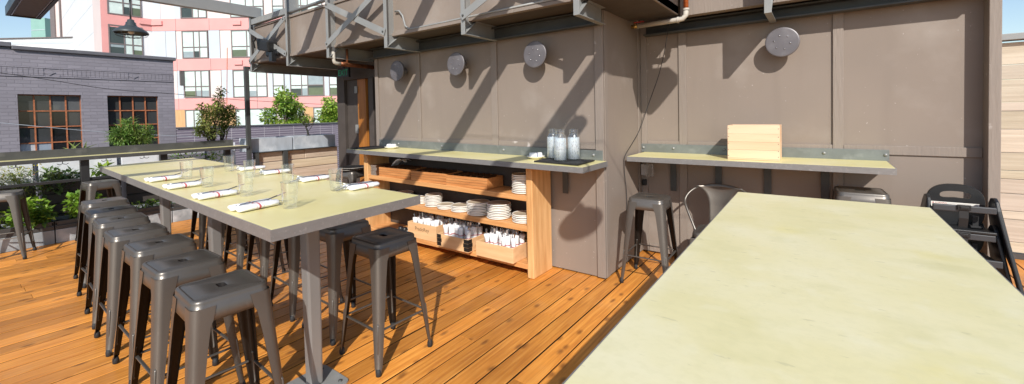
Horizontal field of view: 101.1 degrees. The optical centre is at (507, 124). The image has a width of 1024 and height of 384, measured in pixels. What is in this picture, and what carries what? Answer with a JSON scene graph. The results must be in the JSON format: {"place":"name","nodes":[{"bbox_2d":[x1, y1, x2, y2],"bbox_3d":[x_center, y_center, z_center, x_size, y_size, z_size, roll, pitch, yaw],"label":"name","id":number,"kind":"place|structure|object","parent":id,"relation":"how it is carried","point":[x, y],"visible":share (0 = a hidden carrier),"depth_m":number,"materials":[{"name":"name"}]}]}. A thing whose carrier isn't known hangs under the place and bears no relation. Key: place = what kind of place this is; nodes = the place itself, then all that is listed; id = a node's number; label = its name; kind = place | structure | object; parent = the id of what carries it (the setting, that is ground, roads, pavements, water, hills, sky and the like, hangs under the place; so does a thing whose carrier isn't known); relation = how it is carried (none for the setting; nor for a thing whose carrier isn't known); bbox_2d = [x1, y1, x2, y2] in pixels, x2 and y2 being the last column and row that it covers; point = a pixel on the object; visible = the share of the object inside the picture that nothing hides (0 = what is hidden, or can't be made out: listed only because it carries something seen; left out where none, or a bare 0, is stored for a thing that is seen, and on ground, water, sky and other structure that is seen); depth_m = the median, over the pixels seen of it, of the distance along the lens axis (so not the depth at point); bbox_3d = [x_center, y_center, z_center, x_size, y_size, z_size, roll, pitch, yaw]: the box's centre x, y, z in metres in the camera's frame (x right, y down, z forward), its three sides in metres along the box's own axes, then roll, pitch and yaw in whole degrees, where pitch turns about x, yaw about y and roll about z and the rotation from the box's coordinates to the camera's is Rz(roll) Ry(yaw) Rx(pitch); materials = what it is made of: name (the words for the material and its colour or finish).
{"place":"outdoors","nodes":[
{"label":"outdoors","id":0,"kind":"place"},
{"bbox_2d":[0,36,72,49],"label":"parapet building","id":1,"kind":"structure","parent":0,"point":[57,42],"depth_m":39.78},
{"bbox_2d":[31,18,50,36],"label":"teal tower","id":2,"kind":"structure","parent":0,"point":[40,27],"depth_m":100.11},
{"bbox_2d":[50,0,62,36],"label":"pink pier","id":3,"kind":"structure","parent":0,"point":[56,26],"depth_m":45.41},
{"bbox_2d":[0,41,176,209],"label":"brick building","id":4,"kind":"structure","parent":0,"point":[42,102],"depth_m":9.93,"materials":[{"name":"brick"}]},
{"bbox_2d":[17,94,82,178],"bbox_3d":[-10.399,0.260,9.617,0.240,1.870,1.045,0,2,37],"label":"window","id":5,"kind":"structure","parent":4,"relation":"in","point":[55,111],"depth_m":9.60,"materials":[{"name":"glass"}]},
{"bbox_2d":[107,96,158,145],"bbox_3d":[-9.543,0.213,10.773,0.240,1.870,1.049,0,2,37],"label":"window","id":6,"kind":"structure","parent":4,"relation":"in","point":[144,107],"depth_m":10.81,"materials":[{"name":"glass"}]},
{"bbox_2d":[3,73,329,104],"bbox_3d":[-6.583,-0.797,8.007,0.300,0.960,9.909,0,2,39],"label":"cable","id":7,"kind":"object","parent":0,"point":[151,92],"visible":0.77,"depth_m":7.71,"materials":[{"name":"black rubber"}]},
{"bbox_2d":[61,0,336,126],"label":"apartment block","id":8,"kind":"structure","parent":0,"point":[195,43],"depth_m":31.91,"materials":[{"name":"paint"}]},
{"bbox_2d":[107,0,141,17],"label":"window","id":9,"kind":"structure","parent":8,"relation":"in","point":[117,7],"depth_m":30.55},
{"bbox_2d":[108,24,142,54],"bbox_3d":[-27.712,-6.006,30.616,0.065,2.280,1.880,0,2,38],"label":"window","id":10,"kind":"structure","parent":8,"relation":"in","point":[117,44],"depth_m":30.51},
{"bbox_2d":[180,7,206,18],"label":"window","id":11,"kind":"structure","parent":8,"relation":"in","point":[185,12],"depth_m":31.78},
{"bbox_2d":[185,110,201,126],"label":"window","id":12,"kind":"structure","parent":8,"relation":"in","point":[190,115],"depth_m":31.99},
{"bbox_2d":[181,30,208,58],"bbox_3d":[-23.619,-6.022,31.844,1.940,2.080,0.065,-1,1,-1],"label":"window","id":13,"kind":"structure","parent":8,"relation":"in","point":[194,43],"depth_m":31.85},
{"bbox_2d":[179,70,210,97],"bbox_3d":[-23.534,-3.054,31.714,1.940,2.070,0.480,-1,1,-1],"label":"window","id":14,"kind":"structure","parent":8,"relation":"in","point":[196,83],"depth_m":31.92,"materials":[{"name":"glass"}]},
{"bbox_2d":[231,30,249,57],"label":"window","id":15,"kind":"structure","parent":8,"relation":"in","point":[240,48],"depth_m":31.90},
{"bbox_2d":[230,0,263,17],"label":"window","id":16,"kind":"structure","parent":8,"relation":"in","point":[253,3],"depth_m":31.84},
{"bbox_2d":[232,70,267,97],"bbox_3d":[-19.544,-3.094,31.990,2.570,2.090,0.065,-1,1,-1],"label":"window","id":17,"kind":"structure","parent":8,"relation":"in","point":[258,86],"depth_m":31.99,"materials":[{"name":"glass"}]},
{"bbox_2d":[235,108,276,124],"bbox_3d":[-19.113,0.077,32.079,3.100,2.570,0.065,-1,1,-1],"label":"window","id":18,"kind":"structure","parent":8,"relation":"in","point":[255,120],"depth_m":32.06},
{"bbox_2d":[272,73,284,96],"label":"window","id":19,"kind":"structure","parent":8,"relation":"in","point":[278,80],"depth_m":32.02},
{"bbox_2d":[290,75,324,96],"bbox_3d":[-15.255,-3.174,32.063,2.550,2.070,0.065,-1,1,-1],"label":"window","id":20,"kind":"structure","parent":8,"relation":"in","point":[303,85],"depth_m":32.07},
{"bbox_2d":[329,77,336,95],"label":"window","id":21,"kind":"structure","parent":8,"relation":"in","point":[332,80],"depth_m":32.10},
{"bbox_2d":[0,218,1023,383],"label":"deck floor","id":22,"kind":"structure","parent":0,"point":[491,322],"depth_m":3.16,"materials":[{"name":"brown wood"}]},
{"bbox_2d":[0,189,36,259],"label":"bar stool","id":23,"kind":"object","parent":22,"relation":"on","point":[15,199],"visible":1,"depth_m":4.81,"materials":[{"name":"black metal"}]},
{"bbox_2d":[0,221,54,252],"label":"planter trough","id":24,"kind":"object","parent":22,"relation":"on","point":[43,236],"visible":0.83,"depth_m":5.24,"materials":[{"name":"grey paint"}]},
{"bbox_2d":[0,195,58,229],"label":"leafy herb","id":25,"kind":"object","parent":24,"relation":"on","point":[38,215],"visible":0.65,"depth_m":5.33,"materials":[{"name":"green plant"}]},
{"bbox_2d":[75,179,121,240],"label":"bar stool","id":26,"kind":"object","parent":22,"relation":"on","point":[89,189],"visible":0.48,"depth_m":5.49,"materials":[{"name":"black metal"}]},
{"bbox_2d":[73,196,129,287],"bbox_3d":[-4.008,1.139,4.212,0.435,0.768,0.433,0,2,36],"label":"bar stool","id":27,"kind":"object","parent":22,"relation":"on","point":[99,203],"visible":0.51,"depth_m":4.15,"materials":[{"name":"black metal"}]},
{"bbox_2d":[77,204,138,306],"bbox_3d":[-3.550,1.140,3.795,0.435,0.768,0.433,0,2,36],"label":"bar stool","id":28,"kind":"object","parent":22,"relation":"on","point":[90,215],"visible":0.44,"depth_m":3.75,"materials":[{"name":"black metal"}]},
{"bbox_2d":[51,202,171,242],"bbox_3d":[-5.608,1.370,6.019,0.420,0.279,1.210,0,2,37],"label":"planter trough","id":29,"kind":"object","parent":22,"relation":"on","point":[65,227],"visible":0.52,"depth_m":5.54,"materials":[{"name":"grey paint"}]},
{"bbox_2d":[60,189,79,218],"bbox_3d":[-5.780,1.075,5.636,0.271,0.430,0.289,-1,1,-7],"label":"leafy herb","id":30,"kind":"object","parent":29,"relation":"on","point":[72,204],"visible":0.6,"depth_m":5.60,"materials":[{"name":"green plant"}]},
{"bbox_2d":[84,212,150,329],"bbox_3d":[-3.127,1.141,3.428,0.435,0.768,0.433,0,2,39],"label":"bar stool","id":31,"kind":"object","parent":22,"relation":"on","point":[100,226],"visible":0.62,"depth_m":3.33,"materials":[{"name":"black metal"}]},
{"bbox_2d":[0,140,248,200],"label":"guard railing","id":32,"kind":"object","parent":22,"relation":"on","point":[83,156],"visible":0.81,"depth_m":5.80,"materials":[{"name":"metal"}]},
{"bbox_2d":[94,222,174,356],"bbox_3d":[-2.679,1.141,3.057,0.435,0.768,0.433,0,2,38],"label":"bar stool","id":33,"kind":"object","parent":22,"relation":"on","point":[114,241],"visible":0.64,"depth_m":2.90,"materials":[{"name":"black metal"}]},
{"bbox_2d":[112,233,209,383],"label":"bar stool","id":34,"kind":"object","parent":22,"relation":"on","point":[136,255],"visible":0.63,"depth_m":2.65,"materials":[{"name":"black metal"}]},
{"bbox_2d":[171,202,198,221],"bbox_3d":[-4.930,1.332,6.935,0.420,0.279,1.050,0,2,37],"label":"planter trough","id":35,"kind":"object","parent":22,"relation":"on","point":[181,213],"visible":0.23,"depth_m":6.46,"materials":[{"name":"grey paint"}]},
{"bbox_2d":[131,249,245,383],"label":"bar stool","id":36,"kind":"object","parent":22,"relation":"on","point":[161,280],"visible":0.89,"depth_m":2.29,"materials":[{"name":"black metal"}]},
{"bbox_2d":[190,210,235,248],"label":"bar stool","id":37,"kind":"object","parent":22,"relation":"on","point":[202,225],"visible":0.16,"depth_m":4.68,"materials":[{"name":"black metal"}]},
{"bbox_2d":[166,269,283,383],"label":"bar stool","id":38,"kind":"object","parent":22,"relation":"on","point":[199,307],"visible":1,"depth_m":1.97,"materials":[{"name":"black metal"}]},
{"bbox_2d":[205,222,259,260],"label":"bar stool","id":39,"kind":"object","parent":22,"relation":"on","point":[257,239],"visible":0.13,"depth_m":4.53,"materials":[{"name":"black metal"}]},
{"bbox_2d":[243,66,251,165],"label":"support post","id":40,"kind":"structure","parent":22,"relation":"on","point":[247,112],"depth_m":7.22,"materials":[{"name":"grey metal"}]},
{"bbox_2d":[223,224,285,271],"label":"bar stool","id":41,"kind":"object","parent":22,"relation":"on","point":[240,243],"visible":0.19,"depth_m":3.97,"materials":[{"name":"black metal"}]},
{"bbox_2d":[100,158,419,383],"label":"table","id":42,"kind":"object","parent":22,"relation":"on","point":[317,206],"visible":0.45,"depth_m":2.43,"materials":[{"name":"metal"}]},
{"bbox_2d":[144,171,188,181],"bbox_3d":[-2.684,0.411,3.332,0.139,0.056,0.275,0,2,30],"label":"napkin roll","id":43,"kind":"object","parent":42,"relation":"on","point":[162,178],"visible":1,"depth_m":3.27,"materials":[{"name":"white fabric"}]},
{"bbox_2d":[162,176,211,189],"bbox_3d":[-2.252,0.411,2.976,0.139,0.056,0.275,0,2,34],"label":"napkin roll","id":44,"kind":"object","parent":42,"relation":"on","point":[182,184],"visible":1,"depth_m":2.91,"materials":[{"name":"white fabric"}]},
{"bbox_2d":[191,184,243,199],"bbox_3d":[-1.759,0.411,2.587,0.139,0.056,0.275,0,2,33],"label":"napkin roll","id":45,"kind":"object","parent":42,"relation":"on","point":[213,194],"visible":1,"depth_m":2.52,"materials":[{"name":"white fabric"}]},
{"bbox_2d":[228,192,286,212],"bbox_3d":[-1.313,0.411,2.239,0.139,0.056,0.275,0,2,30],"label":"napkin roll","id":46,"kind":"object","parent":42,"relation":"on","point":[252,205],"visible":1,"depth_m":2.17,"materials":[{"name":"white fabric"}]},
{"bbox_2d":[254,168,289,174],"bbox_3d":[-1.999,0.391,3.558,0.139,0.056,0.275,0,2,40],"label":"napkin roll","id":47,"kind":"object","parent":42,"relation":"on","point":[274,171],"visible":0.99,"depth_m":3.53,"materials":[{"name":"white fabric"}]},
{"bbox_2d":[290,174,330,181],"bbox_3d":[-1.471,0.391,3.124,0.139,0.056,0.275,0,2,39],"label":"napkin roll","id":48,"kind":"object","parent":42,"relation":"on","point":[312,178],"visible":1,"depth_m":3.10,"materials":[{"name":"white fabric"}]},
{"bbox_2d":[335,181,379,190],"bbox_3d":[-0.982,0.391,2.736,0.139,0.056,0.275,0,2,38],"label":"napkin roll","id":49,"kind":"object","parent":42,"relation":"on","point":[360,185],"visible":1,"depth_m":2.71,"materials":[{"name":"white fabric"}]},
{"bbox_2d":[246,234,300,281],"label":"bar stool","id":50,"kind":"object","parent":22,"relation":"on","point":[264,255],"visible":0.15,"depth_m":3.62,"materials":[{"name":"black metal"}]},
{"bbox_2d":[253,146,337,180],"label":"timber wall","id":51,"kind":"structure","parent":22,"relation":"on","point":[296,165],"depth_m":8.14,"materials":[{"name":"brown wood"}]},
{"bbox_2d":[239,136,292,152],"bbox_3d":[-4.476,0.366,7.819,0.500,0.242,0.715,0,2,37],"label":"metal planter","id":52,"kind":"object","parent":51,"relation":"on","point":[266,144],"visible":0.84,"depth_m":7.65,"materials":[{"name":"metal"}]},
{"bbox_2d":[287,134,334,148],"bbox_3d":[-3.997,0.339,8.466,0.500,0.242,0.855,0,2,37],"label":"metal planter","id":53,"kind":"object","parent":51,"relation":"on","point":[312,141],"visible":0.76,"depth_m":8.30,"materials":[{"name":"metal"}]},
{"bbox_2d":[291,110,318,135],"bbox_3d":[-4.021,0.002,8.386,0.304,0.593,0.577,0,2,37],"label":"pruned tree","id":54,"kind":"object","parent":53,"relation":"on","point":[298,115],"visible":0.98,"depth_m":8.38,"materials":[{"name":"green plant"}]},
{"bbox_2d":[270,235,343,321],"bbox_3d":[-1.675,1.109,3.483,0.435,0.768,0.433,0,2,39],"label":"bar stool","id":55,"kind":"object","parent":22,"relation":"on","point":[293,254],"visible":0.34,"depth_m":3.26,"materials":[{"name":"black metal"}]},
{"bbox_2d":[302,219,370,345],"bbox_3d":[-1.229,1.109,3.136,0.435,0.768,0.433,0,2,38],"label":"bar stool","id":56,"kind":"object","parent":22,"relation":"on","point":[334,238],"visible":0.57,"depth_m":2.93,"materials":[{"name":"black metal"}]},
{"bbox_2d":[336,170,363,183],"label":"bar stool","id":57,"kind":"object","parent":22,"relation":"on","point":[352,177],"visible":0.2,"depth_m":6.00,"materials":[{"name":"black metal"}]},
{"bbox_2d":[339,227,431,377],"bbox_3d":[-0.809,1.110,2.780,0.435,0.768,0.433,0,2,38],"label":"bar stool","id":58,"kind":"object","parent":22,"relation":"on","point":[380,249],"visible":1,"depth_m":2.70,"materials":[{"name":"black metal"}]},
{"bbox_2d":[364,154,551,278],"bbox_3d":[-0.703,0.899,4.809,2.585,1.078,0.350,0,2,37],"label":"shelving unit","id":59,"kind":"object","parent":22,"relation":"on","point":[534,201],"visible":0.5,"depth_m":4.46,"materials":[{"name":"brown wood"}]},
{"bbox_2d":[379,166,425,178],"bbox_3d":[-1.305,0.587,5.228,0.575,0.112,0.271,0,2,37],"label":"wooden tray","id":60,"kind":"object","parent":59,"relation":"on","point":[396,173],"visible":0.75,"depth_m":5.10,"materials":[{"name":"orange wood"}]},
{"bbox_2d":[408,217,450,241],"bbox_3d":[-0.900,1.224,4.950,0.470,0.175,0.299,0,2,37],"label":"wooden box","id":61,"kind":"object","parent":59,"relation":"on","point":[423,231],"visible":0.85,"depth_m":4.80,"materials":[{"name":"brown wood"}]},
{"bbox_2d":[411,170,462,183],"bbox_3d":[-0.825,0.594,4.873,0.575,0.112,0.271,0,2,37],"label":"wooden tray","id":62,"kind":"object","parent":59,"relation":"on","point":[439,178],"visible":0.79,"depth_m":4.75,"materials":[{"name":"orange wood"}]},
{"bbox_2d":[437,231,485,252],"bbox_3d":[-0.490,1.246,4.571,0.453,0.135,0.322,0,2,37],"label":"wooden box","id":63,"kind":"object","parent":59,"relation":"on","point":[457,243],"visible":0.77,"depth_m":4.42,"materials":[{"name":"brown wood"}]},
{"bbox_2d":[446,172,502,189],"bbox_3d":[-0.360,0.601,4.529,0.575,0.112,0.271,0,2,37],"label":"wooden tray","id":64,"kind":"object","parent":59,"relation":"on","point":[476,183],"visible":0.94,"depth_m":4.39,"materials":[{"name":"orange wood"}]},
{"bbox_2d":[476,238,527,263],"bbox_3d":[-0.040,1.240,4.238,0.460,0.145,0.320,0,2,37],"label":"wooden box","id":65,"kind":"object","parent":59,"relation":"on","point":[503,253],"visible":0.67,"depth_m":4.09,"materials":[{"name":"brown wood"}]},
{"bbox_2d":[620,192,677,282],"bbox_3d":[1.301,1.038,3.848,0.435,0.768,0.433,0,2,35],"label":"bar stool","id":66,"kind":"object","parent":22,"relation":"on","point":[659,205],"visible":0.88,"depth_m":3.78,"materials":[{"name":"black metal"}]},
{"bbox_2d":[336,0,1001,278],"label":"rooftop building","id":67,"kind":"structure","parent":22,"relation":"on","point":[914,87],"depth_m":3.99,"materials":[{"name":"brown paint"}]},
{"bbox_2d":[347,80,359,182],"bbox_3d":[-2.483,0.349,6.860,0.295,2.128,0.045,0,2,37],"label":"door","id":68,"kind":"structure","parent":67,"relation":"in","point":[352,98],"depth_m":6.84,"materials":[{"name":"brown paint"}]},
{"bbox_2d":[354,79,369,181],"bbox_3d":[-2.300,0.351,6.687,0.255,2.127,0.075,0,2,37],"label":"door","id":69,"kind":"structure","parent":67,"relation":"in","point":[362,128],"depth_m":6.65,"materials":[{"name":"orange wood"}]},
{"bbox_2d":[390,61,407,80],"bbox_3d":[-1.367,-0.677,5.381,0.260,0.260,0.145,0,2,37],"label":"wall disc","id":70,"kind":"object","parent":67,"relation":"attached to","point":[398,70],"depth_m":5.33,"materials":[{"name":"silver metal"}]},
{"bbox_2d":[447,52,466,75],"bbox_3d":[-0.547,-0.678,4.775,0.260,0.260,0.145,0,2,37],"label":"wall disc","id":71,"kind":"object","parent":67,"relation":"attached to","point":[456,64],"depth_m":4.72,"materials":[{"name":"silver metal"}]},
{"bbox_2d":[139,0,776,76],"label":"canopy","id":72,"kind":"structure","parent":67,"relation":"attached to","point":[294,41],"depth_m":5.16,"materials":[{"name":"metal"}]},
{"bbox_2d":[5,0,58,18],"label":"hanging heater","id":73,"kind":"object","parent":72,"relation":"hanging from","point":[35,9],"visible":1,"depth_m":5.15,"materials":[{"name":"brown metal"}]},
{"bbox_2d":[112,0,148,38],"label":"pendant lamp","id":74,"kind":"object","parent":72,"relation":"hanging from","point":[130,27],"visible":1,"depth_m":5.76,"materials":[{"name":"grey metal"}]},
{"bbox_2d":[331,47,373,68],"bbox_3d":[-2.074,-0.907,5.890,0.068,0.248,0.824,0,2,37],"label":"drain pipe","id":75,"kind":"object","parent":72,"relation":"attached to","point":[345,64],"visible":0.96,"depth_m":5.72,"materials":[{"name":"orange metal"}]},
{"bbox_2d":[631,0,688,28],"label":"gas pipe","id":76,"kind":"object","parent":72,"relation":"attached to","point":[669,21],"visible":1,"depth_m":4.05,"materials":[{"name":"orange metal"}]},
{"bbox_2d":[346,139,607,193],"bbox_3d":[-0.577,0.446,4.609,3.323,0.466,0.502,0,2,37],"label":"wall counter","id":77,"kind":"object","parent":67,"relation":"attached to","point":[510,156],"depth_m":4.40,"materials":[{"name":"metal"}]},
{"bbox_2d":[534,158,594,164],"bbox_3d":[0.495,0.330,3.783,0.483,0.012,0.354,0,2,37],"label":"bar mat","id":78,"kind":"object","parent":77,"relation":"on","point":[568,161],"visible":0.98,"depth_m":3.72,"materials":[{"name":"black rubber"}]},
{"bbox_2d":[547,137,557,157],"bbox_3d":[0.420,0.179,3.929,0.111,0.278,0.110,0,2,37],"label":"water bottle","id":79,"kind":"object","parent":78,"relation":"on","point":[550,146],"visible":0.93,"depth_m":3.88,"materials":[{"name":"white glass"}]},
{"bbox_2d":[554,138,565,159],"bbox_3d":[0.463,0.184,3.726,0.111,0.278,0.110,-2,2,-21],"label":"water bottle","id":80,"kind":"object","parent":78,"relation":"on","point":[559,148],"visible":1,"depth_m":3.68,"materials":[{"name":"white glass"}]},
{"bbox_2d":[568,137,579,158],"bbox_3d":[0.592,0.180,3.783,0.110,0.278,0.111,-1,2,12],"label":"water bottle","id":81,"kind":"object","parent":78,"relation":"on","point":[573,148],"visible":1,"depth_m":3.74,"materials":[{"name":"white glass"}]},
{"bbox_2d":[524,41,546,67],"bbox_3d":[0.298,-0.681,4.149,0.260,0.260,0.145,0,2,37],"label":"wall disc","id":82,"kind":"object","parent":67,"relation":"attached to","point":[535,53],"depth_m":4.09,"materials":[{"name":"grey metal"}]},
{"bbox_2d":[624,24,668,263],"bbox_3d":[1.385,0.185,4.351,0.514,2.435,0.234,-1,2,-10],"label":"power cord","id":83,"kind":"object","parent":67,"relation":"attached to","point":[641,124],"visible":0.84,"depth_m":4.32,"materials":[{"name":"black rubber"}]},
{"bbox_2d":[627,144,896,198],"bbox_3d":[2.129,0.462,3.812,2.020,0.490,0.518,0,2,37],"label":"wall counter","id":84,"kind":"object","parent":67,"relation":"attached to","point":[825,161],"depth_m":3.67,"materials":[{"name":"metal"}]},
{"bbox_2d":[728,124,781,160],"bbox_3d":[2.196,0.155,3.751,0.393,0.300,0.232,0,2,37],"label":"pine crate","id":85,"kind":"object","parent":84,"relation":"on","point":[756,142],"visible":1,"depth_m":3.65,"materials":[{"name":"beige wood"}]},
{"bbox_2d":[765,27,799,56],"bbox_3d":[2.458,-0.727,3.768,0.260,0.260,0.145,0,2,37],"label":"wall disc","id":86,"kind":"object","parent":67,"relation":"attached to","point":[782,42],"depth_m":3.71,"materials":[{"name":"silver metal"}]},
{"bbox_2d":[684,184,746,242],"bbox_3d":[1.890,0.989,3.820,0.589,0.845,0.428,0,2,37],"label":"metal armchair","id":87,"kind":"object","parent":22,"relation":"on","point":[720,196],"visible":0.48,"depth_m":3.96,"materials":[{"name":"grey metal"}]},
{"bbox_2d":[562,192,1023,383],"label":"table","id":88,"kind":"object","parent":22,"relation":"on","point":[750,288],"visible":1,"depth_m":0.98,"materials":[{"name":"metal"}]},
{"bbox_2d":[832,186,891,204],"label":"bar stool","id":89,"kind":"object","parent":22,"relation":"on","point":[864,194],"visible":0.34,"depth_m":3.16,"materials":[{"name":"silver metal"}]},
{"bbox_2d":[957,223,1012,283],"bbox_3d":[3.140,1.011,2.937,0.552,0.793,0.482,0,2,37],"label":"chair","id":90,"kind":"object","parent":22,"relation":"on","point":[995,246],"visible":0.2,"depth_m":2.80,"materials":[{"name":"black plastic"}]},
{"bbox_2d":[920,183,1023,294],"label":"chair","id":91,"kind":"object","parent":90,"relation":"on","point":[956,214],"visible":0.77,"depth_m":2.87,"materials":[{"name":"black plastic"}]},
{"bbox_2d":[1000,32,1023,259],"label":"plank fence","id":92,"kind":"object","parent":22,"relation":"on","point":[1012,126],"depth_m":4.18,"materials":[{"name":"beige wood"}]},
{"bbox_2d":[0,0,1023,79],"label":"sky","id":93,"kind":"structure","parent":0,"point":[1012,10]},
{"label":"roof slab","id":94,"kind":"structure","parent":0,"visible":0},
{"bbox_2d":[0,186,35,224],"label":"slatted planter","id":95,"kind":"object","parent":94,"relation":"on","point":[4,206],"visible":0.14,"depth_m":5.42,"materials":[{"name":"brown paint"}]},
{"bbox_2d":[0,164,32,185],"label":"metal planter","id":96,"kind":"object","parent":95,"relation":"on","point":[30,166],"visible":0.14,"depth_m":5.63,"materials":[{"name":"metal"}]},
{"bbox_2d":[0,164,51,200],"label":"flowering herb","id":97,"kind":"object","parent":95,"relation":"on","point":[14,180],"visible":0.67,"depth_m":5.52,"materials":[{"name":"green plant"}]},
{"bbox_2d":[40,178,121,215],"bbox_3d":[-6.154,1.155,6.097,0.350,0.710,0.800,0,2,37],"label":"slatted planter","id":98,"kind":"object","parent":94,"relation":"on","point":[53,198],"visible":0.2,"depth_m":5.82,"materials":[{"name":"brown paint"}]},
{"bbox_2d":[29,165,79,199],"bbox_3d":[-6.195,0.793,5.804,0.386,0.463,0.560,0,2,37],"label":"broad leaf plant","id":99,"kind":"object","parent":98,"relation":"on","point":[58,174],"visible":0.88,"depth_m":5.77,"materials":[{"name":"green plant"}]},
{"bbox_2d":[34,158,116,181],"bbox_3d":[-6.366,0.599,6.231,0.450,0.398,0.800,0,2,37],"label":"metal planter","id":100,"kind":"object","parent":98,"relation":"on","point":[73,165],"visible":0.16,"depth_m":6.01,"materials":[{"name":"metal"}]},
{"bbox_2d":[121,181,158,204],"bbox_3d":[-5.561,1.121,6.898,0.350,0.710,1.085,0,2,37],"label":"slatted planter","id":101,"kind":"object","parent":94,"relation":"on","point":[132,193],"visible":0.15,"depth_m":6.47,"materials":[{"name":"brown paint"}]},
{"bbox_2d":[117,151,204,164],"bbox_3d":[-5.773,0.566,7.032,0.450,0.398,1.085,0,2,37],"label":"metal planter","id":102,"kind":"object","parent":101,"relation":"on","point":[131,160],"visible":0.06,"depth_m":6.73,"materials":[{"name":"metal"}]},
{"bbox_2d":[105,117,156,145],"bbox_3d":[-5.957,0.147,6.663,0.520,0.591,0.715,0,2,37],"label":"narrow leaf shrub","id":103,"kind":"object","parent":102,"relation":"on","point":[130,135],"visible":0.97,"depth_m":6.61,"materials":[{"name":"green plant"}]},
{"bbox_3d":[-5.081,1.095,7.547,0.350,0.710,0.430,0,2,37],"label":"slatted planter","id":104,"kind":"object","parent":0,"visible":0},
{"bbox_2d":[205,142,235,163],"bbox_3d":[-5.293,0.539,7.681,0.450,0.398,0.430,0,2,37],"label":"metal planter","id":105,"kind":"object","parent":104,"relation":"on","point":[233,158],"visible":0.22,"depth_m":7.53,"materials":[{"name":"metal"}]},
{"bbox_2d":[191,85,228,140],"bbox_3d":[-5.311,-0.152,7.506,0.429,1.125,0.574,-1,2,21],"label":"maple tree","id":106,"kind":"object","parent":105,"relation":"on","point":[209,132],"visible":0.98,"depth_m":7.46,"materials":[{"name":"green plant"}]},
{"bbox_2d":[213,102,240,139],"bbox_3d":[-5.282,-0.019,7.904,0.372,0.835,0.509,0,2,37],"label":"maple tree","id":107,"kind":"object","parent":105,"relation":"on","point":[224,124],"visible":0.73,"depth_m":7.88,"materials":[{"name":"green plant"}]},
{"label":"ground","id":108,"kind":"structure","parent":0,"visible":0},
{"bbox_2d":[176,122,339,180],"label":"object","id":109,"kind":"structure","parent":108,"relation":"on","point":[269,130],"depth_m":13.20,"materials":[{"name":"brick"}]},
{"bbox_2d":[256,85,316,123],"bbox_3d":[-8.210,2.207,15.945,1.964,7.407,1.671,0,2,37],"label":"street tree","id":110,"kind":"object","parent":108,"relation":"on","point":[285,111],"visible":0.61,"depth_m":15.66,"materials":[{"name":"green plant"}]},
{"bbox_2d":[313,95,337,122],"bbox_3d":[-7.077,2.322,17.289,1.770,7.059,1.415,0,2,37],"label":"street tree","id":111,"kind":"object","parent":108,"relation":"on","point":[327,113],"visible":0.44,"depth_m":16.90,"materials":[{"name":"green plant"}]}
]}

